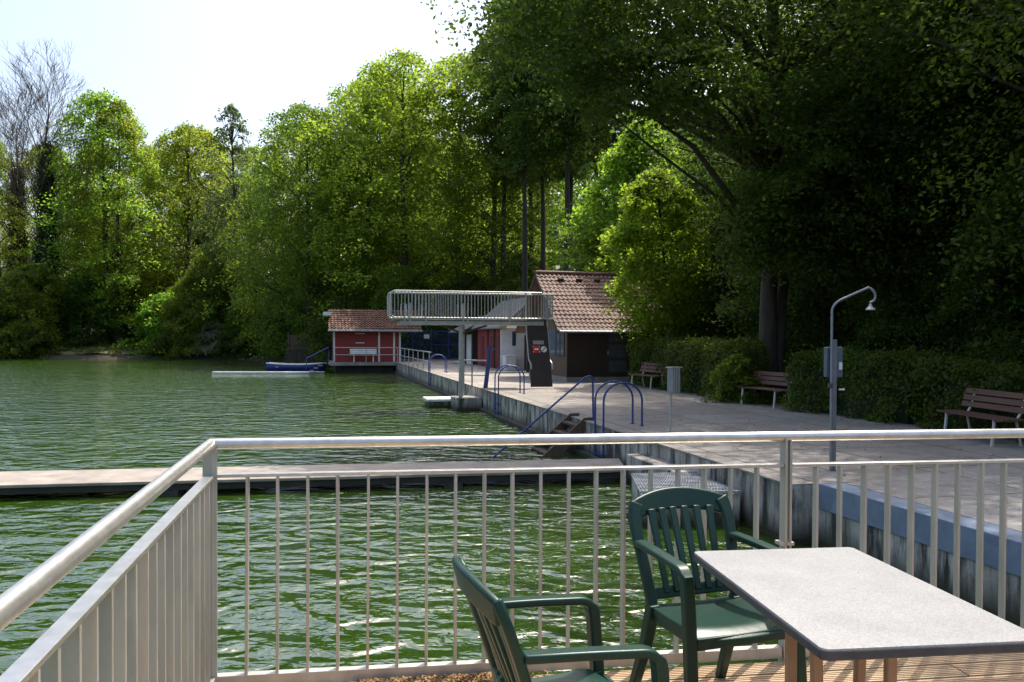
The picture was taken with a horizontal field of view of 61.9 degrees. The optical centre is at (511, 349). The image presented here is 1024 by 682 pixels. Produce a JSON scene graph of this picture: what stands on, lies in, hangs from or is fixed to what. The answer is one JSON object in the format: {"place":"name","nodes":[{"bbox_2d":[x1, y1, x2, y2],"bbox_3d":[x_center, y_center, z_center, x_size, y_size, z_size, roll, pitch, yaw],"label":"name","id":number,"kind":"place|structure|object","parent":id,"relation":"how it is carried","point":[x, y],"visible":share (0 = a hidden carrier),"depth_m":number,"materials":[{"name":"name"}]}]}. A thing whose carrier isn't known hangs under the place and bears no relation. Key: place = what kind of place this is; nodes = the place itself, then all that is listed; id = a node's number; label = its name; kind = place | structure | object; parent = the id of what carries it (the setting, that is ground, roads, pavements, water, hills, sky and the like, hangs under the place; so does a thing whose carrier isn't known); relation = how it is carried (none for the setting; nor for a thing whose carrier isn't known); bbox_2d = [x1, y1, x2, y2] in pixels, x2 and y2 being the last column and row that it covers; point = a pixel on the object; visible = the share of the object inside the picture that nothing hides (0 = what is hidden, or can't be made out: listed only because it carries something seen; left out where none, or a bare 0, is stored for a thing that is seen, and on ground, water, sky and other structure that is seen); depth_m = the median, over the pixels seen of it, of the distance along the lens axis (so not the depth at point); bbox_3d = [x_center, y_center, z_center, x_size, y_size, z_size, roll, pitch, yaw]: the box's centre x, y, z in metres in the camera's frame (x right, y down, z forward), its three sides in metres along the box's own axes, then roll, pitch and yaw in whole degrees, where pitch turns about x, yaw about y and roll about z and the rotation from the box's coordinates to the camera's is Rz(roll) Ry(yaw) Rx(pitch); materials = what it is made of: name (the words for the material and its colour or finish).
{"place":"outdoors","nodes":[
{"label":"outdoors","id":0,"kind":"place"},
{"bbox_2d":[48,344,146,356],"bbox_3d":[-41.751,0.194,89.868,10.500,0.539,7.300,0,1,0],"label":"grassy bank","id":1,"kind":"structure","parent":0,"point":[82,352],"depth_m":86.53,"materials":[{"name":"green plant"}]},
{"bbox_2d":[0,0,811,282],"label":"sky","id":2,"kind":"structure","parent":0,"point":[175,61],"materials":[{"name":"white"}]},
{"bbox_2d":[0,359,823,681],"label":"water","id":3,"kind":"structure","parent":0,"point":[100,413],"depth_m":11.64,"materials":[{"name":"green liquid"}]},
{"bbox_2d":[266,362,324,370],"bbox_3d":[-15.093,1.254,59.830,4.048,0.720,1.570,0,1,-4],"label":"rowing boat","id":4,"kind":"object","parent":3,"relation":"on","point":[272,366],"visible":0.71,"depth_m":59.23,"materials":[{"name":"blue paint"}]},
{"bbox_2d":[0,458,623,495],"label":"jetty","id":5,"kind":"object","parent":3,"relation":"in","point":[63,481],"visible":0.52,"depth_m":13.85,"materials":[{"name":"grey concrete"}]},
{"bbox_2d":[323,309,422,372],"bbox_3d":[-9.735,-0.128,58.884,6.500,5.284,5.505,0,1,-13],"label":"boathouse","id":6,"kind":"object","parent":3,"relation":"in","point":[361,328],"visible":0.82,"depth_m":57.02,"materials":[{"name":"red paint"}]},
{"bbox_2d":[0,330,975,420],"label":"ground","id":7,"kind":"structure","parent":0,"point":[106,356],"depth_m":85.25,"materials":[{"name":"soil"}]},
{"bbox_2d":[0,319,53,358],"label":"waterside bush","id":8,"kind":"object","parent":7,"relation":"on","point":[18,331],"visible":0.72,"depth_m":84.91,"materials":[{"name":"green plant"}]},
{"bbox_2d":[0,189,54,321],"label":"beech tree","id":9,"kind":"object","parent":7,"relation":"on","point":[10,239],"visible":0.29,"depth_m":93.68,"materials":[{"name":"green plant"}]},
{"bbox_2d":[0,76,77,315],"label":"bare tree","id":10,"kind":"object","parent":7,"relation":"on","point":[20,241],"visible":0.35,"depth_m":95.23,"materials":[{"name":"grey plant"}]},
{"bbox_2d":[16,326,61,358],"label":"waterside bush","id":11,"kind":"object","parent":7,"relation":"on","point":[39,334],"visible":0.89,"depth_m":85.11,"materials":[{"name":"green plant"}]},
{"bbox_2d":[0,262,85,358],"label":"waterside tree","id":12,"kind":"object","parent":7,"relation":"on","point":[30,274],"visible":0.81,"depth_m":86.77,"materials":[{"name":"green plant"}]},
{"bbox_2d":[0,39,103,349],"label":"bare tree","id":13,"kind":"object","parent":7,"relation":"on","point":[44,184],"visible":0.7,"depth_m":90.07,"materials":[{"name":"grey plant"}]},
{"bbox_2d":[26,178,133,347],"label":"leafy tree","id":14,"kind":"object","parent":7,"relation":"on","point":[79,218],"visible":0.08,"depth_m":97.52,"materials":[{"name":"green plant"}]},
{"bbox_2d":[39,274,136,349],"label":"waterside tree","id":15,"kind":"object","parent":7,"relation":"on","point":[77,292],"visible":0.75,"depth_m":89.65,"materials":[{"name":"green plant"}]},
{"bbox_2d":[20,87,189,346],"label":"leafy tree","id":16,"kind":"object","parent":7,"relation":"on","point":[96,103],"visible":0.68,"depth_m":90.36,"materials":[{"name":"green plant"}]},
{"bbox_2d":[99,284,153,345],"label":"waterside tree","id":17,"kind":"object","parent":7,"relation":"on","point":[124,323],"visible":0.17,"depth_m":97.00,"materials":[{"name":"green plant"}]},
{"bbox_2d":[112,292,207,357],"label":"waterside bush","id":18,"kind":"object","parent":7,"relation":"on","point":[148,324],"visible":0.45,"depth_m":87.84,"materials":[{"name":"green plant"}]},
{"bbox_2d":[138,326,187,359],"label":"waterside bush","id":19,"kind":"object","parent":7,"relation":"on","point":[155,340],"visible":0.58,"depth_m":85.11,"materials":[{"name":"green plant"}]},
{"bbox_2d":[110,120,247,309],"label":"leafy tree","id":20,"kind":"object","parent":7,"relation":"on","point":[183,141],"visible":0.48,"depth_m":97.85,"materials":[{"name":"green plant"}]},
{"bbox_2d":[135,263,231,358],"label":"waterside tree","id":21,"kind":"object","parent":7,"relation":"on","point":[189,274],"visible":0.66,"depth_m":86.58,"materials":[{"name":"green plant"}]},
{"bbox_2d":[161,322,208,359],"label":"waterside bush","id":22,"kind":"object","parent":7,"relation":"on","point":[178,348],"visible":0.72,"depth_m":84.68,"materials":[{"name":"green plant"}]},
{"bbox_2d":[120,124,260,297],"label":"leafy tree","id":23,"kind":"object","parent":7,"relation":"on","point":[213,147],"visible":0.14,"depth_m":103.33,"materials":[{"name":"green plant"}]},
{"bbox_2d":[157,142,245,272],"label":"slender tree","id":24,"kind":"object","parent":7,"relation":"on","point":[194,239],"visible":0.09,"depth_m":105.62,"materials":[{"name":"green plant"}]},
{"bbox_2d":[189,320,230,357],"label":"waterside bush","id":25,"kind":"object","parent":7,"relation":"on","point":[213,332],"visible":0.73,"depth_m":85.05,"materials":[{"name":"green plant"}]},
{"bbox_2d":[157,244,267,348],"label":"waterside tree","id":26,"kind":"object","parent":7,"relation":"on","point":[199,258],"visible":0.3,"depth_m":87.10,"materials":[{"name":"green plant"}]},
{"bbox_2d":[208,326,252,359],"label":"waterside bush","id":27,"kind":"object","parent":7,"relation":"on","point":[225,337],"visible":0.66,"depth_m":84.27,"materials":[{"name":"green plant"}]},
{"bbox_2d":[191,103,276,345],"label":"sparse tree","id":28,"kind":"object","parent":7,"relation":"on","point":[232,109],"visible":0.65,"depth_m":86.24,"materials":[{"name":"green plant"}]},
{"bbox_2d":[217,305,258,349],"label":"waterside tree","id":29,"kind":"object","parent":7,"relation":"on","point":[230,317],"visible":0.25,"depth_m":85.09,"materials":[{"name":"green plant"}]},
{"bbox_2d":[187,169,292,323],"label":"leafy tree","id":30,"kind":"object","parent":7,"relation":"on","point":[221,223],"visible":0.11,"depth_m":88.77,"materials":[{"name":"green plant"}]},
{"bbox_2d":[228,324,264,359],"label":"waterside bush","id":31,"kind":"object","parent":7,"relation":"on","point":[243,352],"visible":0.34,"depth_m":83.25,"materials":[{"name":"green plant"}]},
{"bbox_2d":[212,120,364,352],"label":"beech tree","id":32,"kind":"object","parent":7,"relation":"on","point":[241,290],"visible":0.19,"depth_m":79.07,"materials":[{"name":"green plant"}]},
{"bbox_2d":[192,100,398,362],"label":"beech tree","id":33,"kind":"object","parent":7,"relation":"on","point":[295,111],"visible":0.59,"depth_m":70.75,"materials":[{"name":"green plant"}]},
{"bbox_2d":[286,332,331,365],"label":"shore wall","id":34,"kind":"structure","parent":7,"relation":"on","point":[290,353],"depth_m":69.03,"materials":[{"name":"grey concrete"}]},
{"bbox_2d":[299,296,365,367],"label":"waterside tree","id":35,"kind":"object","parent":7,"relation":"on","point":[340,303],"visible":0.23,"depth_m":66.37,"materials":[{"name":"green plant"}]},
{"bbox_2d":[269,78,456,342],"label":"beech tree","id":36,"kind":"object","parent":7,"relation":"on","point":[334,110],"visible":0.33,"depth_m":71.39,"materials":[{"name":"green plant"}]},
{"bbox_2d":[267,76,471,309],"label":"leafy tree","id":37,"kind":"object","parent":7,"relation":"on","point":[326,173],"visible":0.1,"depth_m":75.18,"materials":[{"name":"green plant"}]},
{"bbox_2d":[288,47,521,354],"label":"beech tree","id":38,"kind":"object","parent":7,"relation":"on","point":[390,72],"visible":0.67,"depth_m":66.83,"materials":[{"name":"green plant"}]},
{"bbox_2d":[367,264,458,358],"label":"waterside tree","id":39,"kind":"object","parent":7,"relation":"on","point":[392,280],"visible":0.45,"depth_m":64.99,"materials":[{"name":"green plant"}]},
{"bbox_2d":[354,49,560,354],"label":"leafy tree","id":40,"kind":"object","parent":7,"relation":"on","point":[454,67],"visible":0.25,"depth_m":70.23,"materials":[{"name":"green plant"}]},
{"bbox_2d":[427,272,493,357],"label":"waterside tree","id":41,"kind":"object","parent":7,"relation":"on","point":[460,283],"visible":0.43,"depth_m":65.03,"materials":[{"name":"green plant"}]},
{"bbox_2d":[418,22,564,302],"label":"slender tree","id":42,"kind":"object","parent":7,"relation":"on","point":[494,241],"visible":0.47,"depth_m":66.24,"materials":[{"name":"green plant"}]},
{"bbox_2d":[463,0,536,299],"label":"pine tree","id":43,"kind":"object","parent":7,"relation":"on","point":[491,135],"visible":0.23,"depth_m":65.74,"materials":[{"name":"green plant"}]},
{"bbox_2d":[475,0,564,297],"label":"pine tree","id":44,"kind":"object","parent":7,"relation":"on","point":[519,132],"visible":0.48,"depth_m":58.16,"materials":[{"name":"green plant"}]},
{"bbox_2d":[497,6,571,270],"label":"pine tree","id":45,"kind":"object","parent":7,"relation":"on","point":[545,171],"visible":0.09,"depth_m":62.59,"materials":[{"name":"green plant"}]},
{"bbox_2d":[503,103,581,270],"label":"slender tree","id":46,"kind":"object","parent":7,"relation":"on","point":[552,229],"visible":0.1,"depth_m":91.83,"materials":[{"name":"green plant"}]},
{"bbox_2d":[519,3,601,270],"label":"pine tree","id":47,"kind":"object","parent":7,"relation":"on","point":[561,148],"visible":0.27,"depth_m":57.26,"materials":[{"name":"green plant"}]},
{"bbox_2d":[511,143,610,270],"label":"beech tree","id":48,"kind":"object","parent":7,"relation":"on","point":[559,212],"visible":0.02,"depth_m":94.36,"materials":[{"name":"green plant"}]},
{"bbox_2d":[540,78,592,256],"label":"pine tree","id":49,"kind":"object","parent":7,"relation":"on","point":[574,174],"visible":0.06,"depth_m":65.55,"materials":[{"name":"green plant"}]},
{"bbox_2d":[560,2,630,221],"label":"pine tree","id":50,"kind":"object","parent":7,"relation":"on","point":[598,139],"visible":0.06,"depth_m":59.47,"materials":[{"name":"green plant"}]},
{"bbox_2d":[564,0,654,218],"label":"pine tree","id":51,"kind":"object","parent":7,"relation":"on","point":[602,147],"visible":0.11,"depth_m":54.71,"materials":[{"name":"green plant"}]},
{"bbox_2d":[547,117,701,271],"bbox_3d":[5.683,-4.903,39.102,6.966,12.048,6.915,0,1,-36],"label":"young tree","id":52,"kind":"object","parent":7,"relation":"on","point":[621,163],"visible":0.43,"depth_m":38.45,"materials":[{"name":"green plant"}]},
{"bbox_2d":[551,94,706,271],"bbox_3d":[8.686,-6.453,48.357,15.969,16.905,17.322,-1,1,-45],"label":"waterside tree","id":53,"kind":"object","parent":7,"relation":"on","point":[577,267],"visible":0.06,"depth_m":47.84,"materials":[{"name":"green plant"}]},
{"bbox_2d":[588,163,719,340],"bbox_3d":[5.246,-2.629,31.265,5.020,8.309,5.057,0,1,0],"label":"young tree","id":54,"kind":"object","parent":7,"relation":"on","point":[650,186],"visible":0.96,"depth_m":30.40,"materials":[{"name":"green plant"}]},
{"bbox_2d":[627,454,695,483],"bbox_3d":[2.366,2.371,13.743,0.350,1.120,2.000,0,1,-13],"label":"concrete step","id":55,"kind":"object","parent":7,"relation":"on","point":[638,459],"visible":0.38,"depth_m":14.02,"materials":[{"name":"grey concrete"}]},
{"bbox_2d":[394,363,1020,626],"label":"promenade edge wall","id":56,"kind":"structure","parent":7,"relation":"on","point":[526,414],"depth_m":10.33,"materials":[{"name":"concrete"}]},
{"bbox_2d":[394,371,626,475],"bbox_3d":[-2.576,2.129,34.974,0.142,0.600,44.998,0,1,-13],"label":"wall footing","id":57,"kind":"object","parent":56,"relation":"attached to","point":[577,450],"depth_m":23.66,"materials":[{"name":"concrete"}]},
{"bbox_2d":[530,413,591,455],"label":"water steps","id":58,"kind":"structure","parent":56,"relation":"attached to","point":[564,424],"depth_m":18.03,"materials":[{"name":"grey concrete"}]},
{"bbox_2d":[593,380,643,458],"bbox_3d":[2.124,1.742,17.016,0.884,2.231,0.600,0,1,-13],"label":"pool ladder","id":59,"kind":"object","parent":56,"relation":"attached to","point":[595,452],"visible":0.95,"depth_m":16.84,"materials":[{"name":"blue metal"}]},
{"bbox_2d":[631,472,739,525],"bbox_3d":[2.348,2.605,12.018,1.332,1.508,1.580,0,1,0],"label":"grating landing","id":60,"kind":"object","parent":56,"relation":"attached to","point":[639,484],"visible":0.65,"depth_m":11.67,"materials":[{"name":"metal"}]},
{"bbox_2d":[819,482,1021,576],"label":"blue kerb","id":61,"kind":"structure","parent":56,"relation":"on","point":[875,509],"depth_m":8.46,"materials":[{"name":"blue paint"},{"name":"concrete"}]},
{"bbox_2d":[629,63,818,337],"bbox_3d":[12.085,-5.271,38.046,14.615,14.263,13.474,1,1,32],"label":"waterside tree","id":62,"kind":"object","parent":7,"relation":"on","point":[699,191],"visible":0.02,"depth_m":36.02,"materials":[{"name":"green plant"}]},
{"bbox_2d":[657,218,829,352],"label":"understorey tree","id":63,"kind":"object","parent":7,"relation":"on","point":[711,279],"visible":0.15,"depth_m":31.05,"materials":[{"name":"green plant"}]},
{"bbox_2d":[702,353,786,405],"bbox_3d":[6.220,1.000,23.092,2.061,1.838,2.338,-1,1,-41],"label":"waterside bush","id":64,"kind":"object","parent":7,"relation":"on","point":[724,378],"visible":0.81,"depth_m":22.85,"materials":[{"name":"green plant"}]},
{"bbox_2d":[688,237,816,357],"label":"understorey tree","id":65,"kind":"object","parent":7,"relation":"on","point":[725,281],"visible":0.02,"depth_m":32.60,"materials":[{"name":"green plant"}]},
{"bbox_2d":[635,0,967,313],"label":"broad tree","id":66,"kind":"object","parent":7,"relation":"on","point":[682,153],"visible":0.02,"depth_m":30.06,"materials":[{"name":"green plant"}]},
{"bbox_2d":[656,0,950,356],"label":"understorey tree","id":67,"kind":"object","parent":7,"relation":"on","point":[706,223],"visible":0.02,"depth_m":31.30,"materials":[{"name":"green plant"}]},
{"bbox_2d":[702,174,918,386],"bbox_3d":[9.974,-2.096,27.128,6.434,7.668,7.406,1,1,31],"label":"understorey tree","id":68,"kind":"object","parent":7,"relation":"on","point":[800,300],"visible":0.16,"depth_m":26.04,"materials":[{"name":"green plant"}]},
{"bbox_2d":[728,200,912,371],"bbox_3d":[10.886,-2.287,28.953,7.121,7.373,6.186,0,1,12],"label":"understorey tree","id":69,"kind":"object","parent":7,"relation":"on","point":[835,327],"visible":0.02,"depth_m":27.50,"materials":[{"name":"green plant"}]},
{"bbox_2d":[747,0,1023,364],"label":"broad tree","id":70,"kind":"object","parent":7,"relation":"on","point":[958,104],"visible":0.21,"depth_m":20.79,"materials":[{"name":"green plant"}]},
{"bbox_2d":[786,0,1023,310],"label":"broad tree","id":71,"kind":"object","parent":7,"relation":"on","point":[1000,61],"visible":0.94,"depth_m":17.61,"materials":[{"name":"green plant"}]},
{"bbox_2d":[806,71,1014,363],"bbox_3d":[14.217,-4.346,26.703,9.898,11.797,11.394,0,1,7],"label":"understorey tree","id":72,"kind":"object","parent":7,"relation":"on","point":[922,341],"visible":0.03,"depth_m":23.60,"materials":[{"name":"green plant"}]},
{"bbox_2d":[805,154,1017,359],"bbox_3d":[13.154,-2.632,26.164,6.681,7.963,7.691,-1,1,-40],"label":"understorey tree","id":73,"kind":"object","parent":7,"relation":"on","point":[844,330],"visible":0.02,"depth_m":26.11,"materials":[{"name":"green plant"}]},
{"bbox_2d":[833,207,1023,387],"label":"understorey tree","id":74,"kind":"object","parent":7,"relation":"on","point":[876,329],"visible":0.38,"depth_m":21.95,"materials":[{"name":"green plant"}]},
{"bbox_2d":[833,0,1023,374],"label":"understorey tree","id":75,"kind":"object","parent":7,"relation":"on","point":[977,342],"visible":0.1,"depth_m":20.82,"materials":[{"name":"green plant"}]},
{"bbox_2d":[909,151,1023,395],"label":"understorey tree","id":76,"kind":"object","parent":7,"relation":"on","point":[993,348],"visible":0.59,"depth_m":18.48,"materials":[{"name":"green plant"}]},
{"bbox_2d":[926,197,1023,379],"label":"understorey tree","id":77,"kind":"object","parent":7,"relation":"on","point":[974,336],"visible":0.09,"depth_m":20.20,"materials":[{"name":"green plant"}]},
{"bbox_2d":[397,358,1023,485],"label":"promenade","id":78,"kind":"structure","parent":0,"point":[693,413],"depth_m":17.02,"materials":[{"name":"concrete"}]},
{"bbox_2d":[401,328,465,359],"bbox_3d":[-5.406,-0.408,62.720,6.690,2.300,0.182,0,1,13],"label":"blue fence","id":79,"kind":"object","parent":78,"relation":"on","point":[426,336],"visible":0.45,"depth_m":62.83,"materials":[{"name":"paint"}]},
{"bbox_2d":[449,316,483,364],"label":"store shed","id":80,"kind":"structure","parent":78,"relation":"on","point":[471,345],"depth_m":52.67,"materials":[{"name":"paint"}]},
{"bbox_2d":[387,290,553,410],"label":"diving platform","id":81,"kind":"structure","parent":78,"relation":"on","point":[538,351],"depth_m":28.88,"materials":[{"name":"galvanised steel"},{"name":"dark grey painted metal"},{"name":"stained concrete"}]},
{"bbox_2d":[471,297,525,369],"bbox_3d":[0.264,-0.929,48.139,3.820,3.900,8.200,0,1,-13],"label":"changing hut","id":82,"kind":"object","parent":78,"relation":"on","point":[507,341],"visible":0.42,"depth_m":45.72,"materials":[{"name":"white paint"}]},
{"bbox_2d":[454,250,553,357],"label":"waterside tree","id":83,"kind":"object","parent":78,"relation":"on","point":[513,266],"visible":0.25,"depth_m":62.91,"materials":[{"name":"green plant"}]},
{"bbox_2d":[515,270,676,381],"bbox_3d":[3.349,-1.017,35.876,4.975,4.496,5.990,0,1,-16],"label":"cabin","id":84,"kind":"object","parent":78,"relation":"on","point":[583,341],"visible":0.62,"depth_m":33.59,"materials":[{"name":"ceramic"}]},
{"bbox_2d":[606,333,628,375],"bbox_3d":[4.135,0.057,33.526,0.950,1.990,0.032,0,1,-16],"label":"door","id":85,"kind":"structure","parent":84,"relation":"in","point":[616,353],"depth_m":33.51,"materials":[{"name":"black wood"}]},
{"bbox_2d":[666,367,682,431],"bbox_3d":[2.993,0.925,15.834,0.256,1.210,0.220,0,1,-25],"label":"litter bin","id":86,"kind":"object","parent":78,"relation":"on","point":[673,379],"visible":1,"depth_m":15.75,"materials":[{"name":"grey metal"}]},
{"bbox_2d":[626,333,776,401],"bbox_3d":[5.738,0.587,27.538,1.810,2.202,9.181,0,1,-10],"label":"hedge","id":87,"kind":"object","parent":78,"relation":"on","point":[695,361],"visible":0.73,"depth_m":26.35,"materials":[{"name":"green plant"}]},
{"bbox_2d":[420,0,1023,398],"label":"old tree","id":88,"kind":"object","parent":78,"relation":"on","point":[800,245],"visible":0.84,"depth_m":21.07,"materials":[{"name":"green plant"}]},
{"bbox_2d":[736,371,794,407],"bbox_3d":[6.540,1.018,21.912,0.601,0.867,1.900,0,1,-19],"label":"park bench","id":89,"kind":"object","parent":78,"relation":"on","point":[768,377],"visible":0.56,"depth_m":22.01,"materials":[{"name":"wood"}]},
{"bbox_2d":[824,286,876,470],"bbox_3d":[4.496,0.387,11.346,0.617,2.444,0.262,0,1,0],"label":"outdoor shower","id":90,"kind":"object","parent":78,"relation":"on","point":[833,361],"visible":1,"depth_m":11.29,"materials":[{"name":"white paint"}]},
{"bbox_2d":[778,343,953,425],"bbox_3d":[7.841,0.838,19.018,1.761,1.966,4.334,0,1,-20],"label":"hedge","id":91,"kind":"object","parent":78,"relation":"on","point":[881,389],"visible":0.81,"depth_m":18.41,"materials":[{"name":"green plant"}]},
{"bbox_2d":[847,463,1022,531],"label":"pale slab","id":92,"kind":"structure","parent":78,"relation":"on","point":[899,486],"depth_m":9.77,"materials":[{"name":"grey concrete"}]},
{"bbox_2d":[907,352,1023,442],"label":"hedge","id":93,"kind":"object","parent":78,"relation":"on","point":[1009,377],"visible":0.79,"depth_m":15.95,"materials":[{"name":"green plant"}]},
{"bbox_2d":[936,388,1023,446],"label":"park bench","id":94,"kind":"object","parent":78,"relation":"on","point":[968,413],"visible":0.98,"depth_m":14.57,"materials":[{"name":"wood"}]},
{"bbox_2d":[408,652,1023,681],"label":"terrace deck","id":95,"kind":"structure","parent":0,"point":[1004,667],"depth_m":3.93,"materials":[{"name":"brown wood"}]},
{"bbox_2d":[0,439,217,681],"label":"terrace railing","id":96,"kind":"object","parent":95,"relation":"attached to","point":[139,610],"visible":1,"depth_m":2.43,"materials":[{"name":"metal"}]},
{"bbox_2d":[355,670,552,681],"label":"leaf litter","id":97,"kind":"object","parent":95,"relation":"on","point":[462,677],"visible":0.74,"depth_m":3.78,"materials":[{"name":"brown plant"}]},
{"bbox_2d":[452,555,669,681],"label":"garden chair","id":98,"kind":"object","parent":95,"relation":"on","point":[509,659],"visible":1,"depth_m":2.43,"materials":[{"name":"green plastic"}]},
{"bbox_2d":[211,428,1023,681],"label":"terrace railing","id":99,"kind":"object","parent":95,"relation":"attached to","point":[755,651],"visible":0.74,"depth_m":3.94,"materials":[{"name":"metal"}]},
{"bbox_2d":[628,487,806,681],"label":"garden chair","id":100,"kind":"object","parent":95,"relation":"on","point":[728,623],"visible":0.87,"depth_m":3.60,"materials":[{"name":"green plastic"}]},
{"bbox_2d":[694,547,1023,681],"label":"bistro table","id":101,"kind":"object","parent":95,"relation":"on","point":[858,607],"visible":1,"depth_m":2.60,"materials":[{"name":"grey stone"}]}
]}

